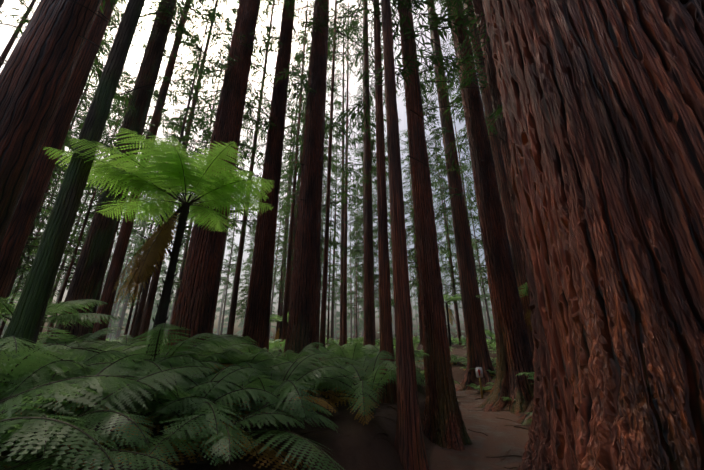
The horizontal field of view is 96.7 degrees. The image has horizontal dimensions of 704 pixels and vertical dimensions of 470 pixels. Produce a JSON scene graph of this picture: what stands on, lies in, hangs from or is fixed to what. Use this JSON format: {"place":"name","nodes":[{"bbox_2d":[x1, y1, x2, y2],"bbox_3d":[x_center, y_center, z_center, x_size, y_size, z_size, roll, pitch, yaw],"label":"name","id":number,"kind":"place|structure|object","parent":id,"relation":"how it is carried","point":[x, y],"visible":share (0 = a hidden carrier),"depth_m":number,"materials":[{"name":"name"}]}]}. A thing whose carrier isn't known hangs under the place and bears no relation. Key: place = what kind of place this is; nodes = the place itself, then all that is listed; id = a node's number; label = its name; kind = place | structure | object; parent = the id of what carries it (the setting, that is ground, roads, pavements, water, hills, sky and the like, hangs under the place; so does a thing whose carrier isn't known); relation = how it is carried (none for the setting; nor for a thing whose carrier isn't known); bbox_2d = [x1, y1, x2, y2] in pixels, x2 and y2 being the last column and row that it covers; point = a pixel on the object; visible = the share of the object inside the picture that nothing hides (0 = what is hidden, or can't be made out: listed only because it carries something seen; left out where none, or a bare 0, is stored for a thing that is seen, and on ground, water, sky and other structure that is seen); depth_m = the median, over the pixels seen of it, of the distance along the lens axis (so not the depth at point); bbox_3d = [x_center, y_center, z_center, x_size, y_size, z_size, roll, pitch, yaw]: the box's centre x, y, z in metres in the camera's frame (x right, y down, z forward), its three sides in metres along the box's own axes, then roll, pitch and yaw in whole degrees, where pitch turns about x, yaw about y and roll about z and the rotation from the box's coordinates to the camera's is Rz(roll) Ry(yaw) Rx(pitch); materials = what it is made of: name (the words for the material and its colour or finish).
{"place":"outdoors","nodes":[
{"label":"outdoors","id":0,"kind":"place"},
{"bbox_2d":[0,0,494,343],"label":"sky","id":1,"kind":"structure","parent":0,"point":[133,56],"materials":[{"name":"white"}]},
{"bbox_2d":[0,343,533,469],"bbox_3d":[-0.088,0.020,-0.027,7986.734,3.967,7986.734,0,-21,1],"label":"ground","id":2,"kind":"structure","parent":0,"point":[354,451],"depth_m":4.26,"materials":[{"name":"soil"}]},
{"bbox_2d":[0,0,36,67],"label":"tree","id":3,"kind":"object","parent":2,"relation":"on","point":[8,47],"visible":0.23,"depth_m":20.66,"materials":[{"name":"brown"}]},
{"bbox_2d":[0,112,85,336],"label":"young conifer","id":4,"kind":"object","parent":2,"relation":"on","point":[21,277],"visible":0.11,"depth_m":30.10,"materials":[{"name":"green"}]},
{"bbox_2d":[10,154,97,305],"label":"young conifer","id":5,"kind":"object","parent":2,"relation":"on","point":[19,286],"visible":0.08,"depth_m":25.51,"materials":[{"name":"green"}]},
{"bbox_2d":[0,6,119,318],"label":"tree","id":6,"kind":"object","parent":2,"relation":"on","point":[20,265],"visible":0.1,"depth_m":19.74,"materials":[{"name":"green"}]},
{"bbox_2d":[0,292,120,328],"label":"tree fern","id":7,"kind":"object","parent":2,"relation":"on","point":[54,308],"visible":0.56,"depth_m":6.27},
{"bbox_2d":[15,36,111,278],"bbox_3d":[-14.165,-3.370,15.060,4.694,19.059,4.091,16,-26,-37],"label":"young conifer","id":8,"kind":"object","parent":2,"relation":"on","point":[31,246],"visible":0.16,"depth_m":13.95,"materials":[{"name":"green"}]},
{"bbox_2d":[0,0,135,307],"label":"redwood","id":9,"kind":"object","parent":2,"relation":"on","point":[14,241],"visible":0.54,"depth_m":9.30,"materials":[{"name":"brown plant"}]},
{"bbox_2d":[38,328,99,344],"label":"fern","id":10,"kind":"object","parent":2,"relation":"on","point":[64,338],"visible":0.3,"depth_m":9.18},
{"bbox_2d":[17,83,129,301],"bbox_3d":[-17.707,-1.789,20.692,4.907,20.151,4.088,1,-21,-2],"label":"young conifer","id":11,"kind":"object","parent":2,"relation":"on","point":[62,273],"visible":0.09,"depth_m":20.47,"materials":[{"name":"green"}]},
{"bbox_2d":[0,335,153,415],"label":"fern","id":12,"kind":"object","parent":2,"relation":"on","point":[14,369],"visible":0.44,"depth_m":2.54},
{"bbox_2d":[15,1,138,196],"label":"young conifer","id":13,"kind":"object","parent":2,"relation":"on","point":[85,100],"visible":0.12,"depth_m":15.09,"materials":[{"name":"green"}]},
{"bbox_2d":[6,401,147,466],"bbox_3d":[-2.510,1.771,2.786,1.312,0.539,1.365,6,-17,-33],"label":"fern","id":14,"kind":"object","parent":2,"relation":"on","point":[71,415],"visible":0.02,"depth_m":2.75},
{"bbox_2d":[38,327,123,347],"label":"fern","id":15,"kind":"object","parent":2,"relation":"on","point":[93,336],"visible":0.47,"depth_m":9.17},
{"bbox_2d":[37,92,125,339],"bbox_3d":[-34.306,-4.163,40.187,5.522,36.935,4.261,-8,-23,19],"label":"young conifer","id":16,"kind":"object","parent":2,"relation":"on","point":[55,287],"visible":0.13,"depth_m":37.68,"materials":[{"name":"brown"}]},
{"bbox_2d":[40,67,135,343],"bbox_3d":[-14.764,-1.826,18.074,3.884,18.097,4.457,9,-22,-23],"label":"young conifer","id":17,"kind":"object","parent":2,"relation":"on","point":[71,265],"visible":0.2,"depth_m":17.41,"materials":[{"name":"green"}]},
{"bbox_2d":[0,0,176,245],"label":"redwood","id":18,"kind":"object","parent":2,"relation":"on","point":[37,70],"visible":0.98,"depth_m":5.31,"materials":[{"name":"brown plant"}]},
{"bbox_2d":[0,414,177,469],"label":"fern","id":19,"kind":"object","parent":2,"relation":"on","point":[51,460],"visible":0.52,"depth_m":1.70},
{"bbox_2d":[0,372,183,469],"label":"fern","id":20,"kind":"object","parent":2,"relation":"on","point":[58,390],"visible":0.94,"depth_m":1.79,"materials":[{"name":"plant"}]},
{"bbox_2d":[59,86,132,274],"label":"young conifer","id":21,"kind":"object","parent":2,"relation":"on","point":[110,132],"visible":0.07,"depth_m":31.75,"materials":[{"name":"green"}]},
{"bbox_2d":[2,0,197,413],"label":"redwood","id":22,"kind":"object","parent":2,"relation":"on","point":[26,321],"visible":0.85,"depth_m":4.67,"materials":[{"name":"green plant"}]},
{"bbox_2d":[76,341,139,360],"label":"fern","id":23,"kind":"object","parent":2,"relation":"on","point":[102,345],"visible":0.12,"depth_m":6.68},
{"bbox_2d":[0,354,217,469],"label":"fern","id":24,"kind":"object","parent":2,"relation":"on","point":[92,418],"visible":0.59,"depth_m":2.15,"materials":[{"name":"plant"}]},
{"bbox_2d":[0,351,225,441],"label":"fern","id":25,"kind":"object","parent":2,"relation":"on","point":[61,366],"visible":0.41,"depth_m":2.72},
{"bbox_2d":[100,198,145,338],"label":"tree","id":26,"kind":"object","parent":2,"relation":"on","point":[115,304],"visible":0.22,"depth_m":90.96,"materials":[{"name":"brown"}]},
{"bbox_2d":[108,213,141,340],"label":"tree","id":27,"kind":"object","parent":2,"relation":"on","point":[119,313],"visible":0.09,"depth_m":110.55,"materials":[{"name":"brown"}]},
{"bbox_2d":[0,323,253,415],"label":"fern","id":28,"kind":"object","parent":2,"relation":"on","point":[93,355],"visible":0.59,"depth_m":4.03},
{"bbox_2d":[46,0,231,343],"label":"redwood","id":29,"kind":"object","parent":2,"relation":"on","point":[87,281],"visible":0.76,"depth_m":12.70,"materials":[{"name":"brown plant"}]},
{"bbox_2d":[115,119,172,339],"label":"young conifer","id":30,"kind":"object","parent":2,"relation":"on","point":[122,317],"visible":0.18,"depth_m":78.62,"materials":[{"name":"brown"}]},
{"bbox_2d":[116,154,173,341],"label":"young conifer","id":31,"kind":"object","parent":2,"relation":"on","point":[139,297],"visible":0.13,"depth_m":32.09,"materials":[{"name":"green"}]},
{"bbox_2d":[121,112,184,341],"bbox_3d":[-25.621,-2.240,40.079,6.092,33.676,5.308,9,-22,-23],"label":"young conifer","id":32,"kind":"object","parent":2,"relation":"on","point":[130,314],"visible":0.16,"depth_m":38.16,"materials":[{"name":"green"}]},
{"bbox_2d":[42,127,274,360],"bbox_3d":[-3.167,0.783,5.337,3.616,4.309,3.622,0,-21,1],"label":"tree fern","id":33,"kind":"object","parent":2,"relation":"on","point":[226,186],"visible":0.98,"depth_m":5.37,"materials":[{"name":"plant"}]},
{"bbox_2d":[81,0,236,343],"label":"tree","id":34,"kind":"object","parent":2,"relation":"on","point":[138,320],"visible":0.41,"depth_m":21.02,"materials":[{"name":"green"}]},
{"bbox_2d":[93,0,235,339],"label":"redwood","id":35,"kind":"object","parent":2,"relation":"on","point":[118,258],"visible":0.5,"depth_m":15.36,"materials":[{"name":"brown plant"}]},
{"bbox_2d":[52,357,283,465],"bbox_3d":[-1.558,1.707,3.057,1.817,0.941,2.144,2,-21,-6],"label":"fern","id":36,"kind":"object","parent":2,"relation":"on","point":[231,375],"visible":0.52,"depth_m":2.82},
{"bbox_2d":[131,49,211,331],"bbox_3d":[-15.633,-4.414,26.915,4.587,29.102,5.264,0,-21,-1],"label":"young conifer","id":37,"kind":"object","parent":2,"relation":"on","point":[173,131],"visible":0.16,"depth_m":28.66,"materials":[{"name":"green"}]},
{"bbox_2d":[97,340,269,363],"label":"fern","id":38,"kind":"object","parent":2,"relation":"on","point":[215,350],"visible":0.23,"depth_m":5.89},
{"bbox_2d":[156,125,212,303],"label":"young conifer","id":39,"kind":"object","parent":2,"relation":"on","point":[175,283],"visible":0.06,"depth_m":25.68,"materials":[{"name":"green"}]},
{"bbox_2d":[133,0,255,340],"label":"redwood","id":40,"kind":"object","parent":2,"relation":"on","point":[146,320],"visible":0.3,"depth_m":21.90,"materials":[{"name":"brown plant"}]},
{"bbox_2d":[61,395,333,469],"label":"fern","id":41,"kind":"object","parent":2,"relation":"on","point":[259,415],"visible":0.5,"depth_m":2.59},
{"bbox_2d":[168,19,231,333],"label":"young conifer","id":42,"kind":"object","parent":2,"relation":"on","point":[185,252],"visible":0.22,"depth_m":42.79,"materials":[{"name":"brown"}]},
{"bbox_2d":[152,356,281,427],"bbox_3d":[-2.023,2.198,4.478,1.707,0.848,1.826,18,-27,-40],"label":"fern","id":43,"kind":"object","parent":2,"relation":"on","point":[261,362],"visible":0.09,"depth_m":4.58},
{"bbox_2d":[145,0,293,235],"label":"young conifer","id":44,"kind":"object","parent":2,"relation":"on","point":[227,48],"visible":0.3,"depth_m":17.20,"materials":[{"name":"green"}]},
{"bbox_2d":[103,372,343,469],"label":"fern","id":45,"kind":"object","parent":2,"relation":"on","point":[194,400],"visible":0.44,"depth_m":2.57,"materials":[{"name":"plant"}]},
{"bbox_2d":[213,239,233,335],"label":"redwood","id":46,"kind":"object","parent":2,"relation":"on","point":[218,309],"visible":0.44,"depth_m":160.37,"materials":[{"name":"brown"}]},
{"bbox_2d":[165,0,282,352],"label":"redwood","id":47,"kind":"object","parent":2,"relation":"on","point":[194,310],"visible":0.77,"depth_m":10.99,"materials":[{"name":"brown plant"}]},
{"bbox_2d":[165,360,284,412],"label":"fern","id":48,"kind":"object","parent":2,"relation":"on","point":[207,374],"visible":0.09,"depth_m":3.95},
{"bbox_2d":[174,349,284,377],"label":"fern","id":49,"kind":"object","parent":2,"relation":"on","point":[233,351],"visible":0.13,"depth_m":5.02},
{"bbox_2d":[211,100,253,331],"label":"young conifer","id":50,"kind":"object","parent":2,"relation":"on","point":[228,265],"visible":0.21,"depth_m":25.81,"materials":[{"name":"green"}]},
{"bbox_2d":[219,141,247,339],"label":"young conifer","id":51,"kind":"object","parent":2,"relation":"on","point":[234,265],"visible":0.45,"depth_m":78.81,"materials":[{"name":"brown"}]},
{"bbox_2d":[226,222,256,321],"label":"young conifer","id":52,"kind":"object","parent":2,"relation":"on","point":[243,316],"visible":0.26,"depth_m":44.10,"materials":[{"name":"green"}]},
{"bbox_2d":[178,351,315,406],"bbox_3d":[-1.697,2.467,5.295,2.448,0.951,2.290,10,-23,-24],"label":"fern","id":53,"kind":"object","parent":2,"relation":"on","point":[254,358],"visible":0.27,"depth_m":4.88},
{"bbox_2d":[229,195,276,315],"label":"young conifer","id":54,"kind":"object","parent":2,"relation":"on","point":[244,275],"visible":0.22,"depth_m":41.43,"materials":[{"name":"green"}]},
{"bbox_2d":[211,0,297,336],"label":"redwood","id":55,"kind":"object","parent":2,"relation":"on","point":[231,323],"visible":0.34,"depth_m":24.94,"materials":[{"name":"brown plant"}]},
{"bbox_2d":[170,353,354,436],"bbox_3d":[-1.024,1.971,3.808,2.131,0.994,2.306,9,-22,-22],"label":"fern","id":56,"kind":"object","parent":2,"relation":"on","point":[304,360],"visible":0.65,"depth_m":3.69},
{"bbox_2d":[227,0,329,353],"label":"redwood","id":57,"kind":"object","parent":2,"relation":"on","point":[256,323],"visible":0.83,"depth_m":12.14,"materials":[{"name":"brown plant"}]},
{"bbox_2d":[269,172,287,339],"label":"redwood","id":58,"kind":"object","parent":2,"relation":"on","point":[275,263],"visible":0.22,"depth_m":74.94,"materials":[{"name":"brown"}]},
{"bbox_2d":[273,149,295,338],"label":"young conifer","id":59,"kind":"object","parent":2,"relation":"on","point":[280,261],"visible":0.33,"depth_m":42.68,"materials":[{"name":"green"}]},
{"bbox_2d":[205,357,364,411],"bbox_3d":[-1.316,2.359,4.791,2.117,0.707,2.322,17,-35,-35],"label":"fern","id":60,"kind":"object","parent":2,"relation":"on","point":[338,361],"visible":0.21,"depth_m":4.67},
{"bbox_2d":[274,3,307,245],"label":"redwood","id":61,"kind":"object","parent":2,"relation":"on","point":[279,218],"visible":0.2,"depth_m":34.87,"materials":[{"name":"brown"}]},
{"bbox_2d":[278,53,304,335],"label":"redwood","id":62,"kind":"object","parent":2,"relation":"on","point":[281,304],"visible":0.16,"depth_m":54.51,"materials":[{"name":"brown"}]},
{"bbox_2d":[275,40,310,335],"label":"redwood","id":63,"kind":"object","parent":2,"relation":"on","point":[293,226],"visible":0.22,"depth_m":36.19,"materials":[{"name":"brown"}]},
{"bbox_2d":[249,0,339,348],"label":"redwood","id":64,"kind":"object","parent":2,"relation":"on","point":[285,305],"visible":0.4,"depth_m":24.04,"materials":[{"name":"brown plant"}]},
{"bbox_2d":[263,342,326,363],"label":"fern","id":65,"kind":"object","parent":2,"relation":"on","point":[303,352],"visible":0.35,"depth_m":7.38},
{"bbox_2d":[274,65,324,321],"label":"young conifer","id":66,"kind":"object","parent":2,"relation":"on","point":[289,208],"visible":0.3,"depth_m":26.49,"materials":[{"name":"green"}]},
{"bbox_2d":[272,375,354,420],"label":"fern","id":67,"kind":"object","parent":2,"relation":"on","point":[326,381],"visible":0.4,"depth_m":4.58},
{"bbox_2d":[290,148,348,328],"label":"young conifer","id":68,"kind":"object","parent":2,"relation":"on","point":[320,283],"visible":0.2,"depth_m":32.48,"materials":[{"name":"green"}]},
{"bbox_2d":[273,0,366,364],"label":"redwood","id":69,"kind":"object","parent":2,"relation":"on","point":[303,328],"visible":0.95,"depth_m":10.85,"materials":[{"name":"brown plant"}]},
{"bbox_2d":[297,19,359,280],"bbox_3d":[-1.645,-5.440,21.691,4.351,27.606,4.994,0,-21,-1],"label":"young conifer","id":70,"kind":"object","parent":2,"relation":"on","point":[331,206],"visible":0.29,"depth_m":20.96,"materials":[{"name":"green"}]},
{"bbox_2d":[320,156,340,343],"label":"young conifer","id":71,"kind":"object","parent":2,"relation":"on","point":[335,233],"visible":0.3,"depth_m":45.12,"materials":[{"name":"green"}]},
{"bbox_2d":[273,0,392,357],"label":"redwood","id":72,"kind":"object","parent":2,"relation":"on","point":[333,58],"visible":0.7,"depth_m":14.95,"materials":[{"name":"brown plant"}]},
{"bbox_2d":[329,251,339,339],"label":"redwood","id":73,"kind":"object","parent":2,"relation":"on","point":[338,313],"visible":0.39,"depth_m":129.30,"materials":[{"name":"brown"}]},
{"bbox_2d":[324,99,348,341],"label":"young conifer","id":74,"kind":"object","parent":2,"relation":"on","point":[332,318],"visible":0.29,"depth_m":56.04,"materials":[{"name":"brown"}]},
{"bbox_2d":[324,1,355,349],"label":"redwood","id":75,"kind":"object","parent":2,"relation":"on","point":[341,270],"visible":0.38,"depth_m":31.30,"materials":[{"name":"brown"}]},
{"bbox_2d":[315,344,364,364],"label":"fern","id":76,"kind":"object","parent":2,"relation":"on","point":[323,348],"visible":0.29,"depth_m":9.49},
{"bbox_2d":[325,0,374,347],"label":"redwood","id":77,"kind":"object","parent":2,"relation":"on","point":[345,280],"visible":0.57,"depth_m":26.62,"materials":[{"name":"brown plant"}]},
{"bbox_2d":[324,341,379,367],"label":"fern","id":78,"kind":"object","parent":2,"relation":"on","point":[354,353],"visible":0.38,"depth_m":8.22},
{"bbox_2d":[347,205,358,337],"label":"redwood","id":79,"kind":"object","parent":2,"relation":"on","point":[351,291],"visible":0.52,"depth_m":86.92,"materials":[{"name":"brown"}]},
{"bbox_2d":[347,191,363,337],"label":"redwood","id":80,"kind":"object","parent":2,"relation":"on","point":[360,319],"visible":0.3,"depth_m":90.34,"materials":[{"name":"brown"}]},
{"bbox_2d":[338,85,377,275],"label":"young conifer","id":81,"kind":"object","parent":2,"relation":"on","point":[359,186],"visible":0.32,"depth_m":35.84,"materials":[{"name":"green"}]},
{"bbox_2d":[347,212,374,337],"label":"young conifer","id":82,"kind":"object","parent":2,"relation":"on","point":[352,293],"visible":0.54,"depth_m":48.20,"materials":[{"name":"green"}]},
{"bbox_2d":[300,350,428,424],"bbox_3d":[0.033,2.454,4.977,2.402,1.168,2.253,-19,-28,41],"label":"fern","id":83,"kind":"object","parent":2,"relation":"on","point":[368,407],"visible":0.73,"depth_m":4.62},
{"bbox_2d":[347,127,393,297],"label":"young conifer","id":84,"kind":"object","parent":2,"relation":"on","point":[362,223],"visible":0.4,"depth_m":32.22,"materials":[{"name":"green"}]},
{"bbox_2d":[318,355,424,396],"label":"fern","id":85,"kind":"object","parent":2,"relation":"on","point":[367,362],"visible":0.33,"depth_m":6.51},
{"bbox_2d":[329,0,414,345],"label":"redwood","id":86,"kind":"object","parent":2,"relation":"on","point":[369,331],"visible":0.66,"depth_m":15.64,"materials":[{"name":"brown plant"}]},
{"bbox_2d":[357,160,392,308],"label":"young conifer","id":87,"kind":"object","parent":2,"relation":"on","point":[389,238],"visible":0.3,"depth_m":35.01,"materials":[{"name":"green"}]},
{"bbox_2d":[244,365,530,468],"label":"fallen twigs","id":88,"kind":"object","parent":2,"relation":"on","point":[507,452],"visible":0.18,"depth_m":4.60,"materials":[{"name":"wood"}]},
{"bbox_2d":[323,0,462,403],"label":"redwood","id":89,"kind":"object","parent":2,"relation":"on","point":[386,335],"visible":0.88,"depth_m":7.48,"materials":[{"name":"brown plant"}]},
{"bbox_2d":[374,134,412,318],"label":"young conifer","id":90,"kind":"object","parent":2,"relation":"on","point":[385,143],"visible":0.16,"depth_m":42.37,"materials":[{"name":"green"}]},
{"bbox_2d":[399,131,416,282],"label":"young conifer","id":91,"kind":"object","parent":2,"relation":"on","point":[407,203],"visible":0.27,"depth_m":42.66,"materials":[{"name":"green"}]},
{"bbox_2d":[397,64,422,344],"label":"redwood","id":92,"kind":"object","parent":2,"relation":"on","point":[420,330],"visible":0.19,"depth_m":27.23,"materials":[{"name":"brown"}]},
{"bbox_2d":[369,0,476,450],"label":"redwood","id":93,"kind":"object","parent":2,"relation":"on","point":[443,424],"visible":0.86,"depth_m":6.25,"materials":[{"name":"brown plant"}]},
{"bbox_2d":[381,0,475,469],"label":"redwood","id":94,"kind":"object","parent":2,"relation":"on","point":[409,444],"visible":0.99,"depth_m":4.75,"materials":[{"name":"brown plant"}]},
{"bbox_2d":[389,67,471,298],"bbox_3d":[4.344,-2.274,19.868,5.062,20.557,4.412,1,-21,-2],"label":"young conifer","id":95,"kind":"object","parent":2,"relation":"on","point":[438,148],"visible":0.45,"depth_m":20.37,"materials":[{"name":"green"}]},
{"bbox_2d":[383,0,494,390],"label":"redwood","id":96,"kind":"object","parent":2,"relation":"on","point":[478,355],"visible":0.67,"depth_m":13.61,"materials":[{"name":"brown plant"}]},
{"bbox_2d":[427,114,457,337],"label":"redwood","id":97,"kind":"object","parent":2,"relation":"on","point":[433,177],"visible":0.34,"depth_m":67.33,"materials":[{"name":"brown"}]},
{"bbox_2d":[433,159,461,344],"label":"young conifer","id":98,"kind":"object","parent":2,"relation":"on","point":[453,243],"visible":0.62,"depth_m":32.11,"materials":[{"name":"green"}]},
{"bbox_2d":[437,158,461,341],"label":"young conifer","id":99,"kind":"object","parent":2,"relation":"on","point":[446,241],"visible":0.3,"depth_m":46.74,"materials":[{"name":"green"}]},
{"bbox_2d":[443,294,461,346],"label":"tree fern","id":100,"kind":"object","parent":2,"relation":"on","point":[451,299],"visible":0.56,"depth_m":22.33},
{"bbox_2d":[444,200,462,311],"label":"young conifer","id":101,"kind":"object","parent":2,"relation":"on","point":[454,263],"visible":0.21,"depth_m":42.07,"materials":[{"name":"green"}]},
{"bbox_2d":[447,87,485,334],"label":"redwood","id":102,"kind":"object","parent":2,"relation":"on","point":[459,153],"visible":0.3,"depth_m":48.80,"materials":[{"name":"brown"}]},
{"bbox_2d":[461,164,492,338],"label":"redwood","id":103,"kind":"object","parent":2,"relation":"on","point":[487,310],"visible":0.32,"depth_m":56.69,"materials":[{"name":"brown"}]},
{"bbox_2d":[451,86,506,289],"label":"young conifer","id":104,"kind":"object","parent":2,"relation":"on","point":[480,242],"visible":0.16,"depth_m":22.75,"materials":[{"name":"green"}]},
{"bbox_2d":[433,0,534,415],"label":"redwood","id":105,"kind":"object","parent":2,"relation":"on","point":[514,355],"visible":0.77,"depth_m":9.09,"materials":[{"name":"brown plant"}]},
{"bbox_2d":[435,0,533,423],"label":"redwood","id":106,"kind":"object","parent":2,"relation":"on","point":[486,51],"visible":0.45,"depth_m":8.64,"materials":[{"name":"brown plant"}]},
{"bbox_2d":[437,0,533,356],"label":"redwood","id":107,"kind":"object","parent":2,"relation":"on","point":[513,239],"visible":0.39,"depth_m":13.15,"materials":[{"name":"brown plant"}]},
{"bbox_2d":[476,282,531,329],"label":"leaves","id":108,"kind":"object","parent":2,"relation":"on","point":[523,291],"visible":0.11,"depth_m":11.24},
{"bbox_2d":[482,0,703,469],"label":"redwood","id":109,"kind":"object","parent":2,"relation":"on","point":[602,101],"visible":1,"depth_m":1.74,"materials":[{"name":"brown plant"}]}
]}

